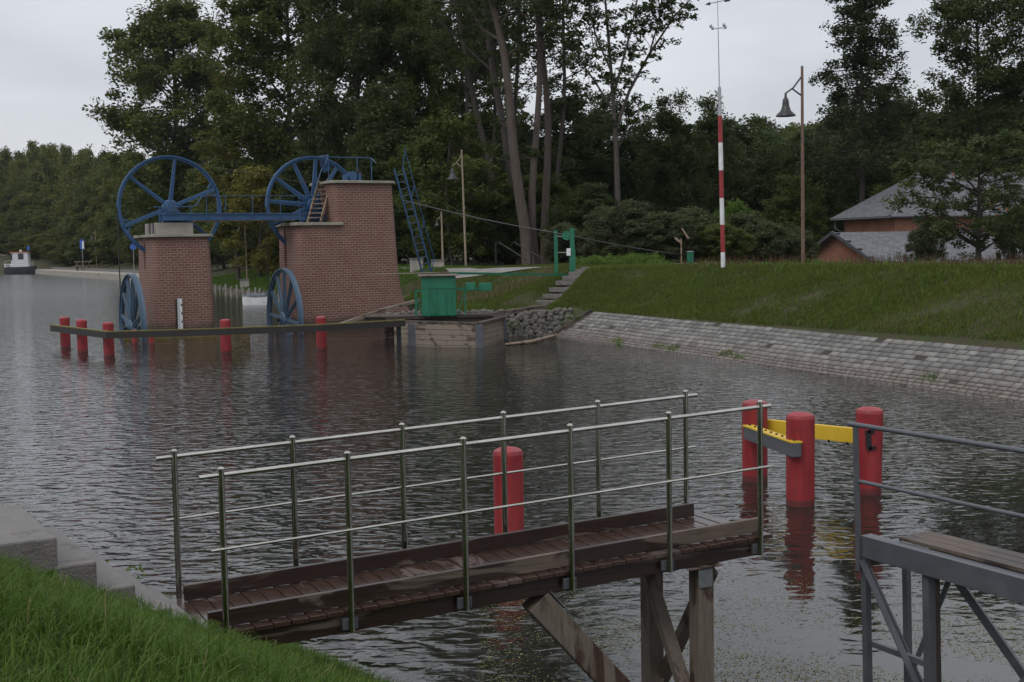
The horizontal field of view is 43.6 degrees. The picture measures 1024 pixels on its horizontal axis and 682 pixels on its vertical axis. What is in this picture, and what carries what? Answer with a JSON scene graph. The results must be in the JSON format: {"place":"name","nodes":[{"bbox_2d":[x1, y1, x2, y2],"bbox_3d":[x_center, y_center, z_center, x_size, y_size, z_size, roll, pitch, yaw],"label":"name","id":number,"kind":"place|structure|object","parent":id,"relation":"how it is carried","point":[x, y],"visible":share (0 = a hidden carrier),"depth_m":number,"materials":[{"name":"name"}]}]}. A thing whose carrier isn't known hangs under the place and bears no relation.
{"place":"outdoors","nodes":[
{"label":"outdoors","id":0,"kind":"place"},
{"bbox_2d":[0,546,400,681],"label":"bank ground","id":1,"kind":"structure","parent":0,"point":[33,662],"depth_m":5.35,"materials":[{"name":"green plant"}]},
{"bbox_2d":[0,504,204,628],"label":"concrete stair","id":2,"kind":"object","parent":1,"relation":"on","point":[23,530],"visible":0.48,"depth_m":8.90,"materials":[{"name":"grey concrete"}]},
{"bbox_2d":[2,565,397,681],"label":"dead stalks","id":3,"kind":"object","parent":1,"relation":"on","point":[136,621],"visible":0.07,"depth_m":5.67,"materials":[{"name":"plant"}]},
{"bbox_2d":[156,390,772,681],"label":"footbridge","id":4,"kind":"object","parent":1,"relation":"on","point":[538,567],"visible":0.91,"depth_m":10.75,"materials":[{"name":"brown wood"}]},
{"bbox_2d":[0,274,1023,681],"bbox_3d":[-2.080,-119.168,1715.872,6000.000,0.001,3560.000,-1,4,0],"label":"water","id":5,"kind":"structure","parent":0,"point":[88,436],"depth_m":25.71,"materials":[{"name":"grey liquid"}]},
{"bbox_2d":[4,246,36,273],"bbox_3d":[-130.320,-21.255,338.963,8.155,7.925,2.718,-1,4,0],"label":"cabin boat","id":6,"kind":"object","parent":5,"relation":"on","point":[20,262],"visible":0.91,"depth_m":338.03,"materials":[{"name":"paint"}]},
{"bbox_2d":[119,274,147,342],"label":"hoist sheave","id":7,"kind":"object","parent":5,"relation":"in","point":[131,303],"visible":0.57,"depth_m":66.60,"materials":[{"name":"blue paint"}]},
{"bbox_2d":[133,223,214,329],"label":"brick pier","id":8,"kind":"structure","parent":5,"relation":"in","point":[174,261],"depth_m":68.76,"materials":[{"name":"brick"}]},
{"bbox_2d":[153,195,326,222],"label":"gangway","id":9,"kind":"object","parent":8,"relation":"on","point":[171,214],"visible":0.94,"depth_m":70.34,"materials":[{"name":"blue paint"}]},
{"bbox_2d":[116,155,221,251],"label":"hoist sheave","id":10,"kind":"object","parent":9,"relation":"attached to","point":[214,189],"visible":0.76,"depth_m":70.06,"materials":[{"name":"blue paint"}]},
{"bbox_2d":[50,319,405,347],"bbox_3d":[-13.968,0.400,57.113,17.589,2.283,5.958,0,4,10],"label":"fender rail","id":11,"kind":"object","parent":5,"relation":"in","point":[398,324],"visible":0.96,"depth_m":55.66,"materials":[{"name":"wood"}]},
{"bbox_2d":[118,327,404,349],"bbox_3d":[-11.811,-0.073,60.325,13.571,1.288,0.075,-1,4,-2],"label":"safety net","id":12,"kind":"object","parent":11,"relation":"attached to","point":[279,340],"visible":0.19,"depth_m":60.33,"materials":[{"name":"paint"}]},
{"bbox_2d":[267,268,303,334],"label":"hoist sheave","id":13,"kind":"object","parent":5,"relation":"in","point":[284,317],"visible":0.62,"depth_m":70.52,"materials":[{"name":"blue paint"}]},
{"bbox_2d":[275,154,408,324],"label":"brick tower","id":14,"kind":"structure","parent":5,"relation":"in","point":[340,253],"depth_m":73.05,"materials":[{"name":"brick"}]},
{"bbox_2d":[265,156,346,244],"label":"hoist sheave","id":15,"kind":"object","parent":14,"relation":"attached to","point":[306,204],"visible":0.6,"depth_m":73.68,"materials":[{"name":"blue paint"}]},
{"bbox_2d":[386,313,506,347],"bbox_3d":[-3.182,-0.001,59.935,5.880,2.300,5.448,-1,4,0],"label":"fender box","id":16,"kind":"object","parent":5,"relation":"in","point":[487,332],"visible":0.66,"depth_m":58.62,"materials":[{"name":"brown wood"}]},
{"bbox_2d":[493,446,523,533],"bbox_3d":[-0.041,2.803,19.151,0.454,2.460,0.454,-1,4,-6],"label":"bollard","id":17,"kind":"object","parent":5,"relation":"in","point":[515,488],"visible":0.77,"depth_m":18.93,"materials":[{"name":"metal"}]},
{"bbox_2d":[478,550,1023,681],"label":"floating leaves","id":18,"kind":"object","parent":5,"relation":"on","point":[759,634],"visible":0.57,"depth_m":14.20,"materials":[{"name":"green plant"}]},
{"bbox_2d":[742,399,767,482],"bbox_3d":[4.542,2.348,23.936,0.475,2.520,0.475,-3,5,-24],"label":"bollard","id":19,"kind":"object","parent":5,"relation":"in","point":[749,454],"visible":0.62,"depth_m":23.73,"materials":[{"name":"metal"}]},
{"bbox_2d":[768,419,852,444],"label":"yellow beam","id":20,"kind":"structure","parent":19,"relation":"attached to","point":[828,433],"depth_m":23.06,"materials":[{"name":"metal"}]},
{"bbox_2d":[786,411,814,506],"bbox_3d":[4.875,2.477,21.641,0.481,2.580,0.481,-4,5,-34],"label":"bollard","id":21,"kind":"object","parent":5,"relation":"in","point":[800,477],"visible":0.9,"depth_m":21.41,"materials":[{"name":"metal"}]},
{"bbox_2d":[742,424,802,456],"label":"guide beam","id":22,"kind":"structure","parent":21,"relation":"attached to","point":[778,442],"depth_m":22.03,"materials":[{"name":"grey metal"}]},
{"bbox_2d":[855,406,883,494],"bbox_3d":[6.269,2.413,22.539,0.475,2.530,0.475,0,4,4],"label":"bollard","id":23,"kind":"object","parent":5,"relation":"in","point":[870,464],"visible":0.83,"depth_m":22.31,"materials":[{"name":"metal"}]},
{"bbox_2d":[847,421,1023,681],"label":"steel jetty","id":24,"kind":"object","parent":5,"relation":"in","point":[963,565],"visible":1,"depth_m":10.12,"materials":[{"name":"grey metal"}]},
{"bbox_2d":[0,247,1023,349],"bbox_3d":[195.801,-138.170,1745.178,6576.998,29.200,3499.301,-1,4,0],"label":"ground","id":25,"kind":"structure","parent":0,"point":[406,289],"depth_m":49.91,"materials":[{"name":"green plant"}]},
{"bbox_2d":[0,139,165,265],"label":"woodland","id":26,"kind":"object","parent":25,"relation":"on","point":[54,202],"visible":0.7,"depth_m":390.26,"materials":[{"name":"green plant"}]},
{"bbox_2d":[35,267,138,281],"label":"concrete quay","id":27,"kind":"structure","parent":25,"relation":"on","point":[107,274],"depth_m":269.16,"materials":[{"name":"grey concrete"}]},
{"bbox_2d":[82,0,248,223],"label":"oak tree","id":28,"kind":"object","parent":25,"relation":"on","point":[158,33],"visible":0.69,"depth_m":220.94,"materials":[{"name":"green plant"}]},
{"bbox_2d":[151,124,206,222],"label":"dense tree","id":29,"kind":"object","parent":25,"relation":"on","point":[190,154],"visible":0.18,"depth_m":223.74,"materials":[{"name":"green plant"}]},
{"bbox_2d":[177,138,247,269],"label":"dense tree","id":30,"kind":"object","parent":25,"relation":"on","point":[198,188],"visible":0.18,"depth_m":192.44,"materials":[{"name":"green plant"}]},
{"bbox_2d":[189,71,272,279],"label":"birch tree","id":31,"kind":"object","parent":25,"relation":"on","point":[233,154],"visible":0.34,"depth_m":155.12,"materials":[{"name":"green plant"}]},
{"bbox_2d":[212,284,279,304],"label":"palisade","id":32,"kind":"object","parent":25,"relation":"on","point":[231,291],"visible":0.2,"depth_m":127.76,"materials":[{"name":"grey wood"}]},
{"bbox_2d":[218,163,292,276],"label":"young maple","id":33,"kind":"object","parent":25,"relation":"on","point":[260,179],"visible":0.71,"depth_m":139.09,"materials":[{"name":"green plant"}]},
{"bbox_2d":[212,128,300,262],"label":"dense tree","id":34,"kind":"object","parent":25,"relation":"on","point":[251,239],"visible":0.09,"depth_m":154.56,"materials":[{"name":"green plant"}]},
{"bbox_2d":[197,0,366,222],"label":"broadleaf tree","id":35,"kind":"object","parent":25,"relation":"on","point":[259,52],"visible":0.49,"depth_m":145.27,"materials":[{"name":"green plant"}]},
{"bbox_2d":[262,140,341,242],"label":"dense tree","id":36,"kind":"object","parent":25,"relation":"on","point":[289,173],"visible":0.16,"depth_m":133.81,"materials":[{"name":"green plant"}]},
{"bbox_2d":[280,0,419,180],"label":"broadleaf tree","id":37,"kind":"object","parent":25,"relation":"on","point":[320,47],"visible":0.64,"depth_m":125.98,"materials":[{"name":"green plant"}]},
{"bbox_2d":[212,264,493,294],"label":"meadow grass","id":38,"kind":"structure","parent":25,"relation":"on","point":[229,280],"depth_m":130.59,"materials":[{"name":"green plant"}]},
{"bbox_2d":[343,75,444,263],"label":"dense tree","id":39,"kind":"object","parent":25,"relation":"on","point":[383,115],"visible":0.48,"depth_m":113.65,"materials":[{"name":"green plant"}]},
{"bbox_2d":[351,0,460,263],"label":"oak tree","id":40,"kind":"object","parent":25,"relation":"on","point":[401,10],"visible":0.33,"depth_m":127.62,"materials":[{"name":"green plant"}]},
{"bbox_2d":[393,148,433,273],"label":"metal ladder","id":41,"kind":"object","parent":25,"relation":"on","point":[417,222],"visible":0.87,"depth_m":77.77,"materials":[{"name":"blue metal"}]},
{"bbox_2d":[386,133,473,264],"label":"leafy tree","id":42,"kind":"object","parent":25,"relation":"on","point":[395,163],"visible":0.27,"depth_m":110.36,"materials":[{"name":"green plant"}]},
{"bbox_2d":[393,106,510,264],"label":"leafy tree","id":43,"kind":"object","parent":25,"relation":"on","point":[435,145],"visible":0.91,"depth_m":106.35,"materials":[{"name":"green plant"}]},
{"bbox_2d":[364,305,547,324],"bbox_3d":[-2.697,-1.363,64.666,9.055,0.820,4.800,-1,4,0],"label":"landing stage","id":44,"kind":"object","parent":25,"relation":"on","point":[377,316],"visible":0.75,"depth_m":62.49,"materials":[{"name":"grey concrete"}]},
{"bbox_2d":[414,274,491,316],"bbox_3d":[-2.880,-2.253,62.454,3.700,2.021,1.600,-1,4,-6],"label":"green booth","id":45,"kind":"object","parent":44,"relation":"on","point":[438,294],"visible":0.98,"depth_m":61.75,"materials":[{"name":"paint"}]},
{"bbox_2d":[367,272,567,275],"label":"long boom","id":46,"kind":"object","parent":25,"relation":"on","point":[486,273],"visible":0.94,"depth_m":66.73,"materials":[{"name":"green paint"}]},
{"bbox_2d":[409,0,526,262],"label":"broadleaf tree","id":47,"kind":"object","parent":25,"relation":"on","point":[484,89],"visible":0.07,"depth_m":136.17,"materials":[{"name":"green plant"}]},
{"bbox_2d":[421,0,525,263],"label":"tall tree","id":48,"kind":"object","parent":25,"relation":"on","point":[452,61],"visible":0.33,"depth_m":120.55,"materials":[{"name":"green plant"}]},
{"bbox_2d":[395,0,552,264],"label":"tall tree","id":49,"kind":"object","parent":25,"relation":"on","point":[489,51],"visible":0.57,"depth_m":110.86,"materials":[{"name":"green plant"}]},
{"bbox_2d":[384,307,573,337],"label":"rubble wall","id":50,"kind":"structure","parent":25,"relation":"on","point":[538,321],"depth_m":65.00,"materials":[{"name":"stone"}]},
{"bbox_2d":[417,0,548,263],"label":"tall tree","id":51,"kind":"object","parent":25,"relation":"on","point":[460,34],"visible":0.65,"depth_m":116.55,"materials":[{"name":"green plant"}]},
{"bbox_2d":[437,96,529,256],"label":"dense tree","id":52,"kind":"object","parent":25,"relation":"on","point":[485,122],"visible":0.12,"depth_m":129.31,"materials":[{"name":"green plant"}]},
{"bbox_2d":[444,0,535,263],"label":"tall tree","id":53,"kind":"object","parent":25,"relation":"on","point":[494,109],"visible":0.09,"depth_m":124.75,"materials":[{"name":"green plant"}]},
{"bbox_2d":[100,113,880,267],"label":"underwood","id":54,"kind":"object","parent":25,"relation":"on","point":[763,136],"visible":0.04,"depth_m":150.25,"materials":[{"name":"green plant"}]},
{"bbox_2d":[409,0,578,264],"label":"tall tree","id":55,"kind":"object","parent":25,"relation":"on","point":[522,212],"visible":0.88,"depth_m":102.69,"materials":[{"name":"brown plant"}]},
{"bbox_2d":[467,181,527,264],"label":"dense tree","id":56,"kind":"object","parent":25,"relation":"on","point":[503,214],"visible":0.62,"depth_m":108.61,"materials":[{"name":"green plant"}]},
{"bbox_2d":[456,264,554,301],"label":"dry stalks","id":57,"kind":"object","parent":25,"relation":"on","point":[501,286],"visible":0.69,"depth_m":77.42,"materials":[{"name":"plant"}]},
{"bbox_2d":[404,262,625,311],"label":"quay grass","id":58,"kind":"structure","parent":25,"relation":"on","point":[486,304],"depth_m":72.79,"materials":[{"name":"green plant"}]},
{"bbox_2d":[468,0,580,263],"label":"tall tree","id":59,"kind":"object","parent":25,"relation":"on","point":[547,147],"visible":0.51,"depth_m":106.95,"materials":[{"name":"brown plant"}]},
{"bbox_2d":[476,0,573,263],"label":"tall tree","id":60,"kind":"object","parent":25,"relation":"on","point":[534,154],"visible":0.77,"depth_m":103.72,"materials":[{"name":"brown plant"}]},
{"bbox_2d":[467,0,585,262],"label":"tall tree","id":61,"kind":"object","parent":25,"relation":"on","point":[534,68],"visible":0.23,"depth_m":119.36,"materials":[{"name":"green plant"}]},
{"bbox_2d":[487,172,583,256],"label":"dense tree","id":62,"kind":"object","parent":25,"relation":"on","point":[556,189],"visible":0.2,"depth_m":110.08,"materials":[{"name":"green plant"}]},
{"bbox_2d":[536,267,588,304],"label":"bank stair","id":63,"kind":"object","parent":25,"relation":"on","point":[577,273],"visible":0.59,"depth_m":70.65,"materials":[{"name":"concrete"}]},
{"bbox_2d":[517,73,611,247],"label":"dense tree","id":64,"kind":"object","parent":25,"relation":"on","point":[576,144],"visible":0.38,"depth_m":125.18,"materials":[{"name":"green plant"}]},
{"bbox_2d":[538,222,590,263],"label":"willow shrub","id":65,"kind":"object","parent":25,"relation":"on","point":[547,238],"visible":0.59,"depth_m":95.20,"materials":[{"name":"green plant"}]},
{"bbox_2d":[554,228,575,272],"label":"green gate frame","id":66,"kind":"object","parent":25,"relation":"on","point":[570,252],"visible":0.89,"depth_m":72.78,"materials":[{"name":"paint"}]},
{"bbox_2d":[505,0,635,200],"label":"tall tree","id":67,"kind":"object","parent":25,"relation":"on","point":[562,102],"visible":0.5,"depth_m":116.72,"materials":[{"name":"green plant"}]},
{"bbox_2d":[539,181,621,256],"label":"dense tree","id":68,"kind":"object","parent":25,"relation":"on","point":[587,201],"visible":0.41,"depth_m":102.74,"materials":[{"name":"green plant"}]},
{"bbox_2d":[552,89,629,206],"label":"dense tree","id":69,"kind":"object","parent":25,"relation":"on","point":[608,112],"visible":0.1,"depth_m":131.57,"materials":[{"name":"green plant"}]},
{"bbox_2d":[574,205,626,263],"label":"willow shrub","id":70,"kind":"object","parent":25,"relation":"on","point":[587,250],"visible":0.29,"depth_m":89.07,"materials":[{"name":"green plant"}]},
{"bbox_2d":[522,0,698,206],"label":"open tree","id":71,"kind":"object","parent":25,"relation":"on","point":[625,108],"visible":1,"depth_m":101.80,"materials":[{"name":"green plant"}]},
{"bbox_2d":[567,250,664,265],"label":"ground cover","id":72,"kind":"object","parent":25,"relation":"on","point":[613,259],"visible":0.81,"depth_m":77.96,"materials":[{"name":"green plant"}]},
{"bbox_2d":[587,199,678,261],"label":"willow shrub","id":73,"kind":"object","parent":25,"relation":"on","point":[632,209],"visible":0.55,"depth_m":84.80,"materials":[{"name":"green plant"}]},
{"bbox_2d":[578,119,693,241],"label":"dense tree","id":74,"kind":"object","parent":25,"relation":"on","point":[627,172],"visible":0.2,"depth_m":124.01,"materials":[{"name":"green plant"}]},
{"bbox_2d":[609,211,703,262],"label":"willow shrub","id":75,"kind":"object","parent":25,"relation":"on","point":[668,226],"visible":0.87,"depth_m":82.66,"materials":[{"name":"green plant"}]},
{"bbox_2d":[629,87,713,259],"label":"dense tree","id":76,"kind":"object","parent":25,"relation":"on","point":[668,164],"visible":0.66,"depth_m":116.09,"materials":[{"name":"green plant"}]},
{"bbox_2d":[674,206,718,260],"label":"willow shrub","id":77,"kind":"object","parent":25,"relation":"on","point":[699,215],"visible":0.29,"depth_m":86.91,"materials":[{"name":"green plant"}]},
{"bbox_2d":[705,0,729,266],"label":"wind mast","id":78,"kind":"object","parent":25,"relation":"on","point":[721,189],"visible":1,"depth_m":61.47,"materials":[{"name":"red metal"}]},
{"bbox_2d":[679,90,758,250],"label":"dense tree","id":79,"kind":"object","parent":25,"relation":"on","point":[737,173],"visible":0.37,"depth_m":125.67,"materials":[{"name":"green plant"}]},
{"bbox_2d":[683,221,758,261],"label":"willow shrub","id":80,"kind":"object","parent":25,"relation":"on","point":[710,234],"visible":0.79,"depth_m":83.00,"materials":[{"name":"green plant"}]},
{"bbox_2d":[714,198,754,254],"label":"willow shrub","id":81,"kind":"object","parent":25,"relation":"on","point":[734,207],"visible":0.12,"depth_m":91.25,"materials":[{"name":"green plant"}]},
{"bbox_2d":[724,210,788,262],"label":"willow shrub","id":82,"kind":"object","parent":25,"relation":"on","point":[749,223],"visible":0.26,"depth_m":87.03,"materials":[{"name":"green plant"}]},
{"bbox_2d":[724,139,800,221],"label":"dense tree","id":83,"kind":"object","parent":25,"relation":"on","point":[767,163],"visible":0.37,"depth_m":128.13,"materials":[{"name":"green plant"}]},
{"bbox_2d":[731,221,805,262],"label":"willow shrub","id":84,"kind":"object","parent":25,"relation":"on","point":[771,236],"visible":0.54,"depth_m":84.96,"materials":[{"name":"green plant"}]},
{"bbox_2d":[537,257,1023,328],"bbox_3d":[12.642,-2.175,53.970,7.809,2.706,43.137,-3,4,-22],"label":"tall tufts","id":85,"kind":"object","parent":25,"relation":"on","point":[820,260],"visible":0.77,"depth_m":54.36,"materials":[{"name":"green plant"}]},
{"bbox_2d":[547,309,1023,402],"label":"stone revetment","id":86,"kind":"object","parent":25,"relation":"on","point":[991,372],"visible":0.69,"depth_m":44.58,"materials":[{"name":"stone"}]},
{"bbox_2d":[776,66,804,263],"bbox_3d":[12.465,-7.727,57.535,1.207,9.150,0.893,1,5,28],"label":"street lamp","id":87,"kind":"object","parent":25,"relation":"on","point":[785,111],"visible":0.96,"depth_m":57.46,"materials":[{"name":"metal"}]},
{"bbox_2d":[757,172,829,255],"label":"dense tree","id":88,"kind":"object","parent":25,"relation":"on","point":[790,216],"visible":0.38,"depth_m":110.54,"materials":[{"name":"green plant"}]},
{"bbox_2d":[776,226,820,262],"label":"willow shrub","id":89,"kind":"object","parent":25,"relation":"on","point":[810,251],"visible":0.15,"depth_m":88.95,"materials":[{"name":"green plant"}]},
{"bbox_2d":[663,112,938,149],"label":"hill woodland","id":90,"kind":"object","parent":25,"relation":"on","point":[790,126],"visible":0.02,"depth_m":238.16,"materials":[{"name":"green plant"}]},
{"bbox_2d":[769,124,866,241],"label":"dense tree","id":91,"kind":"object","parent":25,"relation":"on","point":[828,191],"visible":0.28,"depth_m":122.50,"materials":[{"name":"green plant"}]},
{"bbox_2d":[668,252,1023,276],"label":"weed stalks","id":92,"kind":"object","parent":25,"relation":"on","point":[881,262],"visible":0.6,"depth_m":53.46,"materials":[{"name":"green plant"}]},
{"bbox_2d":[815,90,903,232],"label":"dense tree","id":93,"kind":"object","parent":25,"relation":"on","point":[867,192],"visible":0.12,"depth_m":133.03,"materials":[{"name":"green plant"}]},
{"bbox_2d":[791,0,935,202],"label":"larch tree","id":94,"kind":"object","parent":25,"relation":"on","point":[858,15],"visible":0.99,"depth_m":107.71,"materials":[{"name":"green plant"}]},
{"bbox_2d":[843,78,936,207],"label":"dense tree","id":95,"kind":"object","parent":25,"relation":"on","point":[900,98],"visible":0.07,"depth_m":136.76,"materials":[{"name":"green plant"}]},
{"bbox_2d":[865,136,946,198],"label":"dense tree","id":96,"kind":"object","parent":25,"relation":"on","point":[924,147],"visible":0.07,"depth_m":122.84,"materials":[{"name":"green plant"}]},
{"bbox_2d":[811,172,1023,262],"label":"brick house","id":97,"kind":"structure","parent":25,"relation":"on","point":[874,227],"depth_m":100.17,"materials":[{"name":"grey"}]},
{"bbox_2d":[895,223,947,261],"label":"willow shrub","id":98,"kind":"object","parent":25,"relation":"on","point":[924,244],"visible":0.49,"depth_m":79.35,"materials":[{"name":"green plant"}]},
{"bbox_2d":[882,89,987,178],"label":"dense tree","id":99,"kind":"object","parent":25,"relation":"on","point":[925,131],"visible":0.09,"depth_m":129.39,"materials":[{"name":"green plant"}]},
{"bbox_2d":[879,128,1023,260],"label":"apple tree","id":100,"kind":"object","parent":25,"relation":"on","point":[979,151],"visible":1,"depth_m":72.90,"materials":[{"name":"green plant"}]},
{"bbox_2d":[902,0,1023,171],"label":"ash tree","id":101,"kind":"object","parent":25,"relation":"on","point":[987,74],"visible":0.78,"depth_m":113.15,"materials":[{"name":"green plant"}]},
{"bbox_2d":[987,0,1023,171],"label":"ash tree","id":102,"kind":"object","parent":25,"relation":"on","point":[1013,73],"visible":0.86,"depth_m":110.48,"materials":[{"name":"green plant"}]},
{"bbox_2d":[992,203,1023,259],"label":"willow shrub","id":103,"kind":"object","parent":25,"relation":"on","point":[1014,248],"visible":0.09,"depth_m":77.29,"materials":[{"name":"green plant"}]},
{"bbox_2d":[0,0,1023,161],"label":"sky","id":104,"kind":"structure","parent":0,"point":[52,64],"materials":[{"name":"white"}]},
{"bbox_2d":[401,263,891,277],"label":"towpath","id":105,"kind":"structure","parent":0,"point":[496,270],"depth_m":88.65,"materials":[{"name":"grey concrete"}]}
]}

